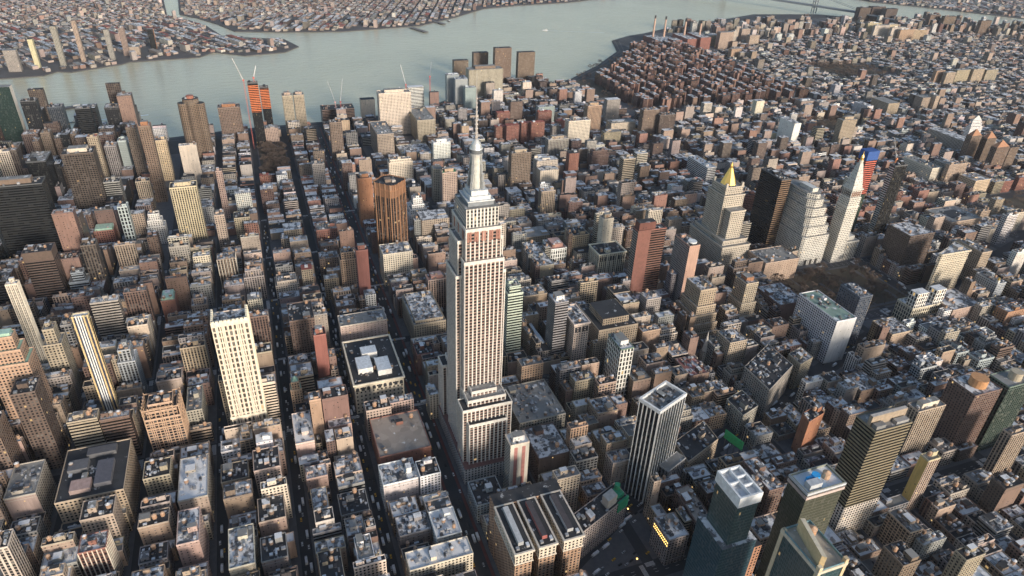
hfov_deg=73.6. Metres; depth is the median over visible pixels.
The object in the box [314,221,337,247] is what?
building
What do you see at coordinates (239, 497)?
building
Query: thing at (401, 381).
arched windows
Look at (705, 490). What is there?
building
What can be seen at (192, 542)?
building
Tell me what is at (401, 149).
building
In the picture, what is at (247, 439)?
building
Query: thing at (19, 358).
skyscraper
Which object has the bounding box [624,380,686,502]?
skyscraper
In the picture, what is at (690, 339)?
building
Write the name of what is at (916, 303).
building
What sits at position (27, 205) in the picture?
skyscraper
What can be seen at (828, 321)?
building
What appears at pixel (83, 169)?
skyscraper
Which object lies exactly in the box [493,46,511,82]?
skyscraper
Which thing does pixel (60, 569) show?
building
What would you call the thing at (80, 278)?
building
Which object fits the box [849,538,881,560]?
building
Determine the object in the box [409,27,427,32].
pier
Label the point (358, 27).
shore
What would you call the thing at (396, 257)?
building
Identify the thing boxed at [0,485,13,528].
building
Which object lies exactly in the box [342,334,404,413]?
building
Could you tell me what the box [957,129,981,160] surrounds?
building
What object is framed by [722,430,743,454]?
billboard
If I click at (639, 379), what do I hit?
building
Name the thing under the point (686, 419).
building
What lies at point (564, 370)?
building
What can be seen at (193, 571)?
building
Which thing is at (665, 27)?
smokestack
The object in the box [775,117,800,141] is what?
building
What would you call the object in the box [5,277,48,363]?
skyscraper
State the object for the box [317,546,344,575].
building
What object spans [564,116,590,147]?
building
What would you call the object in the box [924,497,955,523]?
building
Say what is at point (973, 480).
building
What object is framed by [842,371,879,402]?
building
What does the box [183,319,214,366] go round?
building
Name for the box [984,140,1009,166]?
building
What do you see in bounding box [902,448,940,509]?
building
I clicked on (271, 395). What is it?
building
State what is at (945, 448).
building
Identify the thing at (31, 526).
building
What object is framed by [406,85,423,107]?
building
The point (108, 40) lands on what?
skyscraper
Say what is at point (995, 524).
building
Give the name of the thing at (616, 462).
building
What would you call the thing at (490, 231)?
crown windows
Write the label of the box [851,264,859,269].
bare tree
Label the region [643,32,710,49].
power station
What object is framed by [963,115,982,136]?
building
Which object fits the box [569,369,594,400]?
building
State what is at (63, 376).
building
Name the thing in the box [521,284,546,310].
building
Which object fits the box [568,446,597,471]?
building
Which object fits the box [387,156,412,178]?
building
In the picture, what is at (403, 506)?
building
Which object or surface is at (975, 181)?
building
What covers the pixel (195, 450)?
building
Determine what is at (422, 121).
building
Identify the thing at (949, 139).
building
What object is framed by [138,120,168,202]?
skyscraper
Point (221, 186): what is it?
skyscraper
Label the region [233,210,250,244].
building
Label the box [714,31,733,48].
building
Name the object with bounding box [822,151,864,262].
clock tower
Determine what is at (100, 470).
building
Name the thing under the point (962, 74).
background city blocks
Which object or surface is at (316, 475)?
building
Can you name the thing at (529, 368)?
building
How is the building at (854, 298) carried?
on the ground of the island at (658, 568)
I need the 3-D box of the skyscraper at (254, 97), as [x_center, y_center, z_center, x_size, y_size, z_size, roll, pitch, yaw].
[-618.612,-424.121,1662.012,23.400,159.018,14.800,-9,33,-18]
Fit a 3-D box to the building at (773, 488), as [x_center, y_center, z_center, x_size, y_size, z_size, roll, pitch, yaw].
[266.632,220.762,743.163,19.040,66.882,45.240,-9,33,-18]
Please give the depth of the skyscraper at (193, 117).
1543.81 m
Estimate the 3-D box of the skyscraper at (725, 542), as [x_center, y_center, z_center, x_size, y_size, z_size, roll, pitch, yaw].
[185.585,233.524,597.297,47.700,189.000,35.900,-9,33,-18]
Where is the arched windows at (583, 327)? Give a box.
[575,326,587,332]
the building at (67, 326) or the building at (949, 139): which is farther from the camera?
the building at (949, 139)
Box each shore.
[0,0,298,78]
[178,0,1023,32]
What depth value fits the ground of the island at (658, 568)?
881.01 m
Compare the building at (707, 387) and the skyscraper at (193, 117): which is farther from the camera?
the skyscraper at (193, 117)
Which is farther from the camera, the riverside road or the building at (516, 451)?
the riverside road
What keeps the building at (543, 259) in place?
on the ground of the island at (658, 568)
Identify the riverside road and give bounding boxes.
[167,14,839,141]
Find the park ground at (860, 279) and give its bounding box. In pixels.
[258,64,1023,308]
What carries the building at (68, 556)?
on the ground of the island at (658, 568)
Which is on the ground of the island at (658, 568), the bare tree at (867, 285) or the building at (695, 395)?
the building at (695, 395)
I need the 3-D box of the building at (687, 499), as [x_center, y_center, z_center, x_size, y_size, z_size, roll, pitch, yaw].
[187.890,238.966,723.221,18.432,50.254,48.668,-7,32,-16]
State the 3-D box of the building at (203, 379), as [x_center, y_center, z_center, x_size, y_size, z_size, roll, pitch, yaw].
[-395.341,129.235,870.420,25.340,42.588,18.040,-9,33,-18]
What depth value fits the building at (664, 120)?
1810.41 m
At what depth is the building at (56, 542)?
634.82 m
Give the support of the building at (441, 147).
on the ground of the island at (658, 568)
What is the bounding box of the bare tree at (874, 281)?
[868,278,876,289]
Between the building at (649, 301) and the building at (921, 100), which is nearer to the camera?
the building at (649, 301)
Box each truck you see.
[220,549,223,557]
[220,563,223,572]
[591,550,598,557]
[592,568,600,575]
[602,542,609,549]
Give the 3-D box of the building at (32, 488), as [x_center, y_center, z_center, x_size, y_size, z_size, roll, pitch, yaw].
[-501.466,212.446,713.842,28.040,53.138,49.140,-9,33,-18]
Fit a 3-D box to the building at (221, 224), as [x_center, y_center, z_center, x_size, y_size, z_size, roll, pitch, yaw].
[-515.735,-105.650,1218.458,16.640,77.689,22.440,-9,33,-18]
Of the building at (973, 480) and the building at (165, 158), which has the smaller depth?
the building at (973, 480)
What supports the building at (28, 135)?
on the ground of the island at (658, 568)
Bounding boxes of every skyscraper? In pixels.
[0,84,25,141]
[0,146,17,176]
[0,174,63,257]
[0,328,53,419]
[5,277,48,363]
[9,375,69,469]
[25,150,58,203]
[42,320,82,391]
[49,25,66,65]
[60,144,106,209]
[70,20,86,61]
[71,311,118,411]
[86,133,109,177]
[103,28,115,59]
[125,124,147,176]
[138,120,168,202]
[169,179,208,244]
[177,94,213,162]
[210,304,268,425]
[215,167,230,218]
[247,80,265,144]
[259,84,272,124]
[281,91,294,134]
[293,90,306,130]
[354,243,370,295]
[356,171,374,226]
[373,173,407,257]
[376,87,410,133]
[438,88,511,483]
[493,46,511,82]
[503,278,522,352]
[516,51,534,80]
[545,291,568,355]
[596,212,613,242]
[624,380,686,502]
[626,218,666,291]
[669,233,699,302]
[682,465,763,575]
[688,162,750,272]
[748,167,791,246]
[756,463,846,575]
[765,518,849,575]
[774,179,828,265]
[828,406,912,531]
[850,147,879,231]
[867,160,907,233]
[931,371,1002,445]
[975,367,1023,451]
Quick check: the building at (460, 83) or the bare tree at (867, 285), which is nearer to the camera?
the bare tree at (867, 285)
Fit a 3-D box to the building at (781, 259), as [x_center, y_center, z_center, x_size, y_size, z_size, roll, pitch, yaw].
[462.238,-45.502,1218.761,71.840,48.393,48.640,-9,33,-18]
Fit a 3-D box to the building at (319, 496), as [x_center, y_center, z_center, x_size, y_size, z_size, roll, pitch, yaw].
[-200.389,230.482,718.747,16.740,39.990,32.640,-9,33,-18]
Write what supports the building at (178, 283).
on the ground of the island at (658, 568)
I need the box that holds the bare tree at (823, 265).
[817,262,827,268]
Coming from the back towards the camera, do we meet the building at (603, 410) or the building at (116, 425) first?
the building at (603, 410)
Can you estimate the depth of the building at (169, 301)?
1016.73 m
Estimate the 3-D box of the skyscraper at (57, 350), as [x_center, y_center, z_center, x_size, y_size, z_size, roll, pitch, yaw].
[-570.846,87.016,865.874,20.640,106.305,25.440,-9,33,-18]
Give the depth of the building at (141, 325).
945.25 m
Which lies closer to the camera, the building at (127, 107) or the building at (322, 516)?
the building at (322, 516)
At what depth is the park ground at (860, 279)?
1237.72 m
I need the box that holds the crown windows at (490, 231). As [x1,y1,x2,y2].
[454,216,499,242]
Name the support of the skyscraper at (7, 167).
on the ground of the island at (658, 568)
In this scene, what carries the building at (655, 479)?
on the ground of the island at (658, 568)
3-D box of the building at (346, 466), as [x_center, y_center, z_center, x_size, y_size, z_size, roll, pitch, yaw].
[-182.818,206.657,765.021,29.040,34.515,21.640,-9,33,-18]
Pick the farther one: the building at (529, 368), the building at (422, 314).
the building at (422, 314)
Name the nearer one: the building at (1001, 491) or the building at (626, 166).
the building at (1001, 491)
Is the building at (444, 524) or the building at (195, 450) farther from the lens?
the building at (195, 450)
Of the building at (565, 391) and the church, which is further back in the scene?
the church
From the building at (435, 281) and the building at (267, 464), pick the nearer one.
the building at (267, 464)
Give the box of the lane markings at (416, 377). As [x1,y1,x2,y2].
[58,127,973,575]
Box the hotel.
[488,478,584,575]
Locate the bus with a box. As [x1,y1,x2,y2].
[624,514,631,521]
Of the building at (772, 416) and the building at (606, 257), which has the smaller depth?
the building at (772, 416)
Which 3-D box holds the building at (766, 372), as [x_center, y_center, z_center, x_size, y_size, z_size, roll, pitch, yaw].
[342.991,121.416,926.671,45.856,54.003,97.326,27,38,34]
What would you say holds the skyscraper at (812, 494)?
on the ground of the island at (658, 568)
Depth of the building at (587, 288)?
1057.33 m
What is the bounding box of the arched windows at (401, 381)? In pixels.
[356,380,402,391]
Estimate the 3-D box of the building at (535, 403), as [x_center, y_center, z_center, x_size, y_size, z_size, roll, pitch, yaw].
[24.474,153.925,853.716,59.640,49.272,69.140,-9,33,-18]
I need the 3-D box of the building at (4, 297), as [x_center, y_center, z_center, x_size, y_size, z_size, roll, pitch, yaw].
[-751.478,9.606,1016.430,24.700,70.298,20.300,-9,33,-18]
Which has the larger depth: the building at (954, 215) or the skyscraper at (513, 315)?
the building at (954, 215)
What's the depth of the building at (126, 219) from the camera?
1193.46 m
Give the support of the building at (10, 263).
on the ground of the island at (658, 568)
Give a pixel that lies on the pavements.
(619, 542)
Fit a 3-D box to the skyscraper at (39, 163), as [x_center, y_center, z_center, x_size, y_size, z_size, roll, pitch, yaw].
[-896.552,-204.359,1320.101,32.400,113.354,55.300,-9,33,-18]
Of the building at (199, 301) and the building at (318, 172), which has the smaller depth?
the building at (199, 301)
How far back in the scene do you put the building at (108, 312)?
954.67 m
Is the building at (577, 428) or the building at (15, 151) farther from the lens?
the building at (15, 151)
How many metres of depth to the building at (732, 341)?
955.76 m
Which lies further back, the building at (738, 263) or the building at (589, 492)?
the building at (738, 263)
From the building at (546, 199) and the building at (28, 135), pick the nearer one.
the building at (546, 199)
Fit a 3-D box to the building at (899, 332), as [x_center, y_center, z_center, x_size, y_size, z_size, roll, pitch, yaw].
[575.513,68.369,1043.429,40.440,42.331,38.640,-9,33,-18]
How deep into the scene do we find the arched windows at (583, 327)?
932.71 m
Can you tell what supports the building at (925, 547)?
on the ground of the island at (658, 568)
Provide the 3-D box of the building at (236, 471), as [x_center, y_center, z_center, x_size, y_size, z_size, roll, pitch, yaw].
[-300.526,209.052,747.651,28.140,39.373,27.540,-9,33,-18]
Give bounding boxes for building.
[0,255,28,299]
[0,273,11,304]
[0,410,26,469]
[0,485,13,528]
[0,528,35,575]
[2,49,22,71]
[3,459,57,520]
[9,144,25,175]
[10,515,48,540]
[18,534,43,566]
[20,97,44,129]
[21,129,44,153]
[21,242,70,306]
[27,38,41,67]
[39,563,76,575]
[40,127,58,155]
[40,545,85,575]
[41,531,78,552]
[45,368,82,405]
[47,102,70,129]
[51,207,83,251]
[54,438,141,522]
[59,251,82,285]
[60,313,84,358]
[66,407,106,448]
[69,267,90,289]
[71,288,96,322]
[74,105,98,133]
[77,529,123,575]
[79,494,129,544]
[80,237,110,290]
[89,293,128,339]
[93,223,119,243]
[94,205,122,242]
[99,409,142,455]
[103,175,127,201]
[104,103,122,126]
[104,141,122,176]
[114,241,138,266]
[116,90,144,152]
[116,381,146,402]
[117,135,136,176]
[117,201,136,240]
[117,339,148,395]
[123,284,157,330]
[127,316,155,349]
[128,340,152,377]
[135,176,155,205]
[137,506,176,544]
[138,540,174,572]
[140,387,192,451]
[140,493,177,528]
[142,456,178,495]
[146,209,168,243]
[147,28,156,48]
[154,135,174,180]
[156,368,186,401]
[160,289,180,322]
[165,272,191,310]
[168,240,192,269]
[176,506,209,566]
[176,565,206,575]
[177,453,214,521]
[178,141,202,182]
[179,339,214,385]
[180,442,213,471]
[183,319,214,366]
[186,384,207,425]
[187,373,214,405]
[189,280,214,306]
[189,421,213,443]
[191,292,209,311]
[214,209,229,250]
[217,102,243,142]
[217,250,239,288]
[221,438,241,463]
[221,459,252,488]
[223,478,257,519]
[224,279,246,300]
[228,523,260,575]
[229,512,259,537]
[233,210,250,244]
[239,423,255,453]
[240,232,260,250]
[243,265,267,298]
[249,310,273,353]
[252,417,284,446]
[252,445,283,497]
[255,342,276,376]
[257,493,289,536]
[260,475,292,518]
[260,531,290,575]
[261,375,281,422]
[274,271,299,298]
[287,300,314,354]
[289,376,303,412]
[290,367,315,399]
[291,410,315,461]
[305,462,328,490]
[308,390,325,446]
[310,486,329,525]
[311,158,325,193]
[312,324,330,379]
[312,522,341,541]
[313,307,330,346]
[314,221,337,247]
[314,506,334,527]
[314,535,348,575]
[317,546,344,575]
[318,249,338,282]
[320,103,354,123]
[320,384,349,429]
[328,117,343,160]
[333,456,361,490]
[334,426,353,455]
[336,472,364,493]
[337,309,387,355]
[337,487,369,528]
[338,246,357,288]
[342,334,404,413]
[344,514,364,552]
[353,533,374,560]
[353,554,386,575]
[359,97,375,117]
[364,394,391,440]
[369,120,394,158]
[369,409,430,464]
[378,457,418,511]
[379,240,412,285]
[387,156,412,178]
[388,393,413,413]
[388,495,419,536]
[395,510,431,548]
[396,143,431,157]
[401,290,445,337]
[405,536,472,575]
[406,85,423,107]
[407,192,426,225]
[410,108,435,142]
[413,341,434,375]
[415,456,440,495]
[425,271,445,307]
[428,506,461,544]
[431,137,450,159]
[440,167,456,201]
[452,59,467,75]
[453,77,467,109]
[466,64,502,96]
[468,475,502,522]
[472,51,487,66]
[503,379,565,431]
[503,430,529,487]
[507,147,530,186]
[516,355,542,383]
[521,240,553,278]
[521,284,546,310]
[523,422,569,482]
[537,186,555,212]
[543,237,566,262]
[544,134,568,155]
[547,273,568,300]
[552,465,580,511]
[554,360,580,399]
[558,379,572,410]
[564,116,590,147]
[564,225,588,256]
[564,303,590,360]
[565,419,587,447]
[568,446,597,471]
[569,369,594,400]
[574,482,628,558]
[577,468,601,501]
[578,277,597,302]
[578,298,637,361]
[579,480,606,506]
[583,101,601,130]
[586,147,608,169]
[587,395,617,428]
[588,240,626,273]
[593,374,616,397]
[597,429,627,474]
[602,97,619,124]
[603,330,633,397]
[603,447,629,485]
[617,153,635,180]
[625,366,651,400]
[636,323,660,352]
[637,107,659,140]
[637,352,663,374]
[638,289,661,314]
[643,472,661,519]
[649,365,671,390]
[649,512,688,565]
[654,111,675,134]
[657,482,682,513]
[658,323,677,342]
[666,340,687,365]
[669,484,707,547]
[674,355,709,384]
[674,420,717,467]
[677,275,717,341]
[680,403,693,432]
[681,327,698,355]
[683,383,704,407]
[686,155,716,184]
[696,478,715,505]
[697,380,723,401]
[703,405,726,429]
[704,335,721,365]
[711,387,735,409]
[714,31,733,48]
[715,326,747,364]
[715,452,743,477]
[721,361,744,386]
[724,256,747,286]
[724,390,757,433]
[727,271,758,316]
[741,344,792,417]
[742,457,784,517]
[746,426,772,448]
[747,245,798,281]
[750,513,774,559]
[757,282,798,321]
[762,408,787,426]
[763,316,788,338]
[769,422,795,441]
[769,452,796,468]
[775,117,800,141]
[783,402,801,434]
[787,347,812,389]
[791,403,824,453]
[793,290,856,363]
[795,375,822,400]
[821,437,845,461]
[831,115,857,143]
[833,379,858,400]
[833,403,867,437]
[835,282,872,345]
[836,527,863,548]
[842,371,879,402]
[842,558,873,575]
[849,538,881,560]
[855,232,878,256]
[855,339,885,362]
[862,512,887,536]
[866,317,912,344]
[870,97,899,113]
[871,540,920,575]
[876,507,923,547]
[880,391,908,407]
[881,219,934,265]
[885,455,910,482]
[892,284,946,321]
[898,396,945,455]
[900,264,922,285]
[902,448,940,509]
[903,155,941,181]
[909,359,937,381]
[911,530,946,561]
[912,95,931,109]
[913,560,942,575]
[923,205,981,232]
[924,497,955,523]
[925,241,971,290]
[925,437,957,467]
[926,127,965,149]
[931,513,965,535]
[938,339,968,363]
[939,288,977,319]
[940,159,967,183]
[940,480,969,499]
[941,543,985,575]
[952,441,977,461]
[952,496,980,520]
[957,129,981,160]
[957,172,990,191]
[957,237,991,279]
[961,467,993,496]
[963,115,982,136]
[968,349,994,369]
[971,332,997,351]
[972,511,1012,538]
[973,132,996,161]
[974,271,1006,297]
[977,471,1023,512]
[980,551,1021,575]
[983,423,1023,474]
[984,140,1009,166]
[988,339,1014,369]
[990,211,1018,243]
[992,302,1023,324]
[1005,537,1023,559]
[1006,248,1023,275]
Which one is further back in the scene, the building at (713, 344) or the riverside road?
the riverside road
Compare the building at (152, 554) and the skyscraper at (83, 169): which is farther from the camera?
the skyscraper at (83, 169)
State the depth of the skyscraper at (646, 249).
1073.51 m
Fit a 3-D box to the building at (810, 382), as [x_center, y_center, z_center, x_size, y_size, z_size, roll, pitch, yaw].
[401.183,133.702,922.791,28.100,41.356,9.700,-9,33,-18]
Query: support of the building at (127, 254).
on the ground of the island at (658, 568)
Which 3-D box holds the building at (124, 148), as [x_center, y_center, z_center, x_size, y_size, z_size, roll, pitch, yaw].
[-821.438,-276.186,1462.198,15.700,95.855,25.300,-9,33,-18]
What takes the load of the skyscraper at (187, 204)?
on the ground of the island at (658, 568)
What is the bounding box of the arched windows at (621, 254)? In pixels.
[599,254,624,261]
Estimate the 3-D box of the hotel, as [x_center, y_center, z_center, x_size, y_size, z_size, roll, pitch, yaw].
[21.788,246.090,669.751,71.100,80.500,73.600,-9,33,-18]
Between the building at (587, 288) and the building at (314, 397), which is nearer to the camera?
the building at (314, 397)
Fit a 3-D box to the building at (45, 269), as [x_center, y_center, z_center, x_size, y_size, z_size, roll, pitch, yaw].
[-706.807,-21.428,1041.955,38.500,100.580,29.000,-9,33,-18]
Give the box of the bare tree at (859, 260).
[852,258,861,265]
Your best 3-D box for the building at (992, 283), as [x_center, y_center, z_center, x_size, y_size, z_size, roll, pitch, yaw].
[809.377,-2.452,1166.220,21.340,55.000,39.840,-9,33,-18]
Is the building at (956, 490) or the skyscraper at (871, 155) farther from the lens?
the skyscraper at (871, 155)
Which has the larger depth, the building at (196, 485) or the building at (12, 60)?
the building at (12, 60)
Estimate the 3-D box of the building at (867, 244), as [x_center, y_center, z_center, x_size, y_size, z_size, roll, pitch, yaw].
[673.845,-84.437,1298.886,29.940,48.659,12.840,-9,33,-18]
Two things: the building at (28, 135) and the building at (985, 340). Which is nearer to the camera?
the building at (985, 340)
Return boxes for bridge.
[772,0,955,31]
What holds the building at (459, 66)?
on the ground of the island at (658, 568)
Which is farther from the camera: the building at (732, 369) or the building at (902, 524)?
the building at (732, 369)
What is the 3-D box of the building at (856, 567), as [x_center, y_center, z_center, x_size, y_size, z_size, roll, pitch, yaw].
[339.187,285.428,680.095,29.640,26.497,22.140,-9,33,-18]
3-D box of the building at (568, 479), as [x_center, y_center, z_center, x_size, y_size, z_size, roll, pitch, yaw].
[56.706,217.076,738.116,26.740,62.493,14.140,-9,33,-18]
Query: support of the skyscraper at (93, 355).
on the ground of the island at (658, 568)
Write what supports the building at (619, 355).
on the ground of the island at (658, 568)
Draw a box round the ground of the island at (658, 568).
[40,14,1023,575]
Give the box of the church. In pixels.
[695,332,708,362]
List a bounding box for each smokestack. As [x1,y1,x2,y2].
[652,15,656,36]
[663,16,666,36]
[683,18,686,34]
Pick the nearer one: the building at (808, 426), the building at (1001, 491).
the building at (1001, 491)
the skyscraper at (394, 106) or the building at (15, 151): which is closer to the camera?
the building at (15, 151)
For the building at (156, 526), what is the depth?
671.40 m
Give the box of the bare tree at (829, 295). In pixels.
[825,291,835,297]
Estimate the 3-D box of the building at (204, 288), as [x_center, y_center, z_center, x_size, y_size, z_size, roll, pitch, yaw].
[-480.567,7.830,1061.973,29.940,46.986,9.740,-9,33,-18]
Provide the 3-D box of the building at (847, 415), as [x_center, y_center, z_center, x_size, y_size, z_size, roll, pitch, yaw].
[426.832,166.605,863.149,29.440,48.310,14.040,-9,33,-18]
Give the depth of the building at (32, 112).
1509.32 m
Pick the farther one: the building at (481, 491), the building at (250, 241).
the building at (250, 241)
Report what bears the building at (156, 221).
on the ground of the island at (658, 568)
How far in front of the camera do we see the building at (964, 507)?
762.03 m
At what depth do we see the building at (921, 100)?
2188.70 m
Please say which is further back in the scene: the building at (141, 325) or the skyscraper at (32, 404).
the building at (141, 325)
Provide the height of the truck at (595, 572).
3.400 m
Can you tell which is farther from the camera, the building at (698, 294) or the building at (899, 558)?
the building at (698, 294)
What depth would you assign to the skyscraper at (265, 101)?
1774.26 m
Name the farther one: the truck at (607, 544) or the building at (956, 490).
the building at (956, 490)
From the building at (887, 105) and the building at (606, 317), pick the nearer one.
the building at (606, 317)
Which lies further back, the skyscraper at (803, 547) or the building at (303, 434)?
the building at (303, 434)
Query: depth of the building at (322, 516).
681.31 m
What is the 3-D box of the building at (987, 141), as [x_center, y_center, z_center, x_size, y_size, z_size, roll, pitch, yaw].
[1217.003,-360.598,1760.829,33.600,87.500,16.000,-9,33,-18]
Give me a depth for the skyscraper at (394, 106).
1769.10 m
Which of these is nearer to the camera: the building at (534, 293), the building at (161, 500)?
the building at (161, 500)
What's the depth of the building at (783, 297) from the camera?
1090.81 m
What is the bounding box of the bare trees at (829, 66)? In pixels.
[576,50,1023,207]
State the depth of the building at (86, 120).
1507.41 m
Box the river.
[0,0,1023,137]
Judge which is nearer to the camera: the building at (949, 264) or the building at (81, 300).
the building at (81, 300)
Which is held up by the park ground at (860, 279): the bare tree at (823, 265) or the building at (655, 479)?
the bare tree at (823, 265)
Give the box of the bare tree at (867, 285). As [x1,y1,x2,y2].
[863,283,873,289]
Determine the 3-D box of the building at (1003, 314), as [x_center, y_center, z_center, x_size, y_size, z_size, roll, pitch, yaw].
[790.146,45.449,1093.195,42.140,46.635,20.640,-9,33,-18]
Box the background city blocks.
[0,0,1023,575]
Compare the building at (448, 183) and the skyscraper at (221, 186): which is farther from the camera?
the building at (448, 183)
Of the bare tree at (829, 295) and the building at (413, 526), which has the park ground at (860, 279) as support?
the bare tree at (829, 295)
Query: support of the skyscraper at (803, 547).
on the ground of the island at (658, 568)
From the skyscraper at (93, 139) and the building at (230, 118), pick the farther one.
the building at (230, 118)
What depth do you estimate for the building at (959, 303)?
1107.98 m
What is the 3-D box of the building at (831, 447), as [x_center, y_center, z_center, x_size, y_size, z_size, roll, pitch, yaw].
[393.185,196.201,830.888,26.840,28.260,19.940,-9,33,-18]
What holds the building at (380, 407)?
on the ground of the island at (658, 568)
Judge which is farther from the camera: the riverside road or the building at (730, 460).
the riverside road
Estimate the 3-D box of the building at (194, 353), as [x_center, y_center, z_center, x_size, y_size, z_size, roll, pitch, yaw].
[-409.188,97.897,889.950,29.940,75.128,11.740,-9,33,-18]
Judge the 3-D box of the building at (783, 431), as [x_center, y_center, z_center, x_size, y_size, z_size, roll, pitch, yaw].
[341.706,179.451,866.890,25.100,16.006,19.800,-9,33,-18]
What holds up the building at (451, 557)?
on the ground of the island at (658, 568)
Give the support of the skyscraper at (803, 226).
on the ground of the island at (658, 568)
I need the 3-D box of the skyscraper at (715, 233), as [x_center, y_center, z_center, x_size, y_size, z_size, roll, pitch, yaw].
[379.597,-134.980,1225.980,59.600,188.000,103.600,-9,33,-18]
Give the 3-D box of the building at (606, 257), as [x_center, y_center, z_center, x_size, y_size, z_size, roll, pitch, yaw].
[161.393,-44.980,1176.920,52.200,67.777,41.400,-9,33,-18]
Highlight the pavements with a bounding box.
[35,18,1023,575]
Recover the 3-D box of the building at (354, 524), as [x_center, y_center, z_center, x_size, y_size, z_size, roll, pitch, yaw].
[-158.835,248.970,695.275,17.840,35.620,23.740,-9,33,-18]
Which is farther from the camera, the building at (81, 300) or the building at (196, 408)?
the building at (81, 300)
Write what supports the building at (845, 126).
on the ground of the island at (658, 568)
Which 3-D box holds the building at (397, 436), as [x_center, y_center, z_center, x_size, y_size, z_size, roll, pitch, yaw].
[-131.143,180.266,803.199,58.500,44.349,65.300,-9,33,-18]
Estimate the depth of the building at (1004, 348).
984.60 m
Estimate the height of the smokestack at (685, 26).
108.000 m
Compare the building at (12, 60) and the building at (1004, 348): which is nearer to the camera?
the building at (1004, 348)
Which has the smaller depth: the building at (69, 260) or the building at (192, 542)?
the building at (192, 542)
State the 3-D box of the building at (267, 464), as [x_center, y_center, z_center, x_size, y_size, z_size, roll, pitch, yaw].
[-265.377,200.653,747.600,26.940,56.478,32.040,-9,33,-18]
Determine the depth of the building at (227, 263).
1102.93 m
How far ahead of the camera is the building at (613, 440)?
785.25 m
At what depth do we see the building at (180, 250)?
1119.39 m
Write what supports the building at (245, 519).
on the ground of the island at (658, 568)
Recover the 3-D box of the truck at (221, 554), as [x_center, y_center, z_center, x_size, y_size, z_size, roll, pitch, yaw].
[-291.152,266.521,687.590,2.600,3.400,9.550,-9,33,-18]
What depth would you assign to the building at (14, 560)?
612.48 m
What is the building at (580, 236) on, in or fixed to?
on the ground of the island at (658, 568)
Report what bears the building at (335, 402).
on the ground of the island at (658, 568)
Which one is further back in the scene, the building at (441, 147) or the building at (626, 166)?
the building at (441, 147)
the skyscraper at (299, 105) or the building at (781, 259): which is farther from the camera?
the skyscraper at (299, 105)
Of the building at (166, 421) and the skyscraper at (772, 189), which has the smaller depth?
the building at (166, 421)
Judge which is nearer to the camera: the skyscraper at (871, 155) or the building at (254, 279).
the building at (254, 279)
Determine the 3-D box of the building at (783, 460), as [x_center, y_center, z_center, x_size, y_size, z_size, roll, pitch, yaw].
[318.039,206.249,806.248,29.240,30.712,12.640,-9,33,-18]
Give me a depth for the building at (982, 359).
983.24 m
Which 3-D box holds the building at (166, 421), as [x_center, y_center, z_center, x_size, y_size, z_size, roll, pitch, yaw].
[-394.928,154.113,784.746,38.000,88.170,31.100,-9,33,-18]
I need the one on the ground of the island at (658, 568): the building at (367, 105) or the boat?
the building at (367, 105)
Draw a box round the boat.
[65,104,81,109]
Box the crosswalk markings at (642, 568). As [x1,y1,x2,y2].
[40,194,1023,575]
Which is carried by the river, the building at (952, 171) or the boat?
the boat
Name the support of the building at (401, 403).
on the ground of the island at (658, 568)
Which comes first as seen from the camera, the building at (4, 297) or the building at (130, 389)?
the building at (130, 389)
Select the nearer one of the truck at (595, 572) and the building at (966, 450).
the truck at (595, 572)
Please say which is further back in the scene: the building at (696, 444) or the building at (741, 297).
the building at (741, 297)
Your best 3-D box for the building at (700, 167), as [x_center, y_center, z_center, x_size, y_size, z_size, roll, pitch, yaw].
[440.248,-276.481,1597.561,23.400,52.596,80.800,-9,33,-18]
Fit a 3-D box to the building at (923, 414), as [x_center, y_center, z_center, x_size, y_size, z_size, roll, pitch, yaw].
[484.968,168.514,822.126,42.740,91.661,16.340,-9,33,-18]
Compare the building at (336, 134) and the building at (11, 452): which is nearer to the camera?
the building at (11, 452)
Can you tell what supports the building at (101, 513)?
on the ground of the island at (658, 568)
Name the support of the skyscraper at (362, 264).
on the ground of the island at (658, 568)
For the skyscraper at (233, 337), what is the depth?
760.94 m
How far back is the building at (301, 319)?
941.02 m
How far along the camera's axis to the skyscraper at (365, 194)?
1302.43 m
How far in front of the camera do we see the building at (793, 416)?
874.55 m
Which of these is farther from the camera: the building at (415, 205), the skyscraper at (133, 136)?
the skyscraper at (133, 136)
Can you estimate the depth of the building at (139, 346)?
904.13 m
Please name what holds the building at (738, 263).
on the ground of the island at (658, 568)
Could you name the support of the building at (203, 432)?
on the ground of the island at (658, 568)
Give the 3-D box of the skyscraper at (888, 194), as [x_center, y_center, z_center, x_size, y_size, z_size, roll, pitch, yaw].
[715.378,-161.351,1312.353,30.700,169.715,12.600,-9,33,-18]
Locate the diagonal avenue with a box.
[578,234,1023,570]
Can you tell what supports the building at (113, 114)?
on the ground of the island at (658, 568)
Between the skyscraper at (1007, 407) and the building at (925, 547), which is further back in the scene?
the skyscraper at (1007, 407)
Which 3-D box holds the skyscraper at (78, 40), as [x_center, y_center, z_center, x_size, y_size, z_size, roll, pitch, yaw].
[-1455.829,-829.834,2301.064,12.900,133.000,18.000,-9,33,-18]
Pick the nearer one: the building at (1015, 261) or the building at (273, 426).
the building at (273, 426)
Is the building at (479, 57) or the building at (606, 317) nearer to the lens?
the building at (606, 317)
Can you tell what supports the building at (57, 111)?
on the ground of the island at (658, 568)
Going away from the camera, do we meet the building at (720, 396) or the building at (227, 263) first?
the building at (720, 396)
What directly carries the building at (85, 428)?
on the ground of the island at (658, 568)

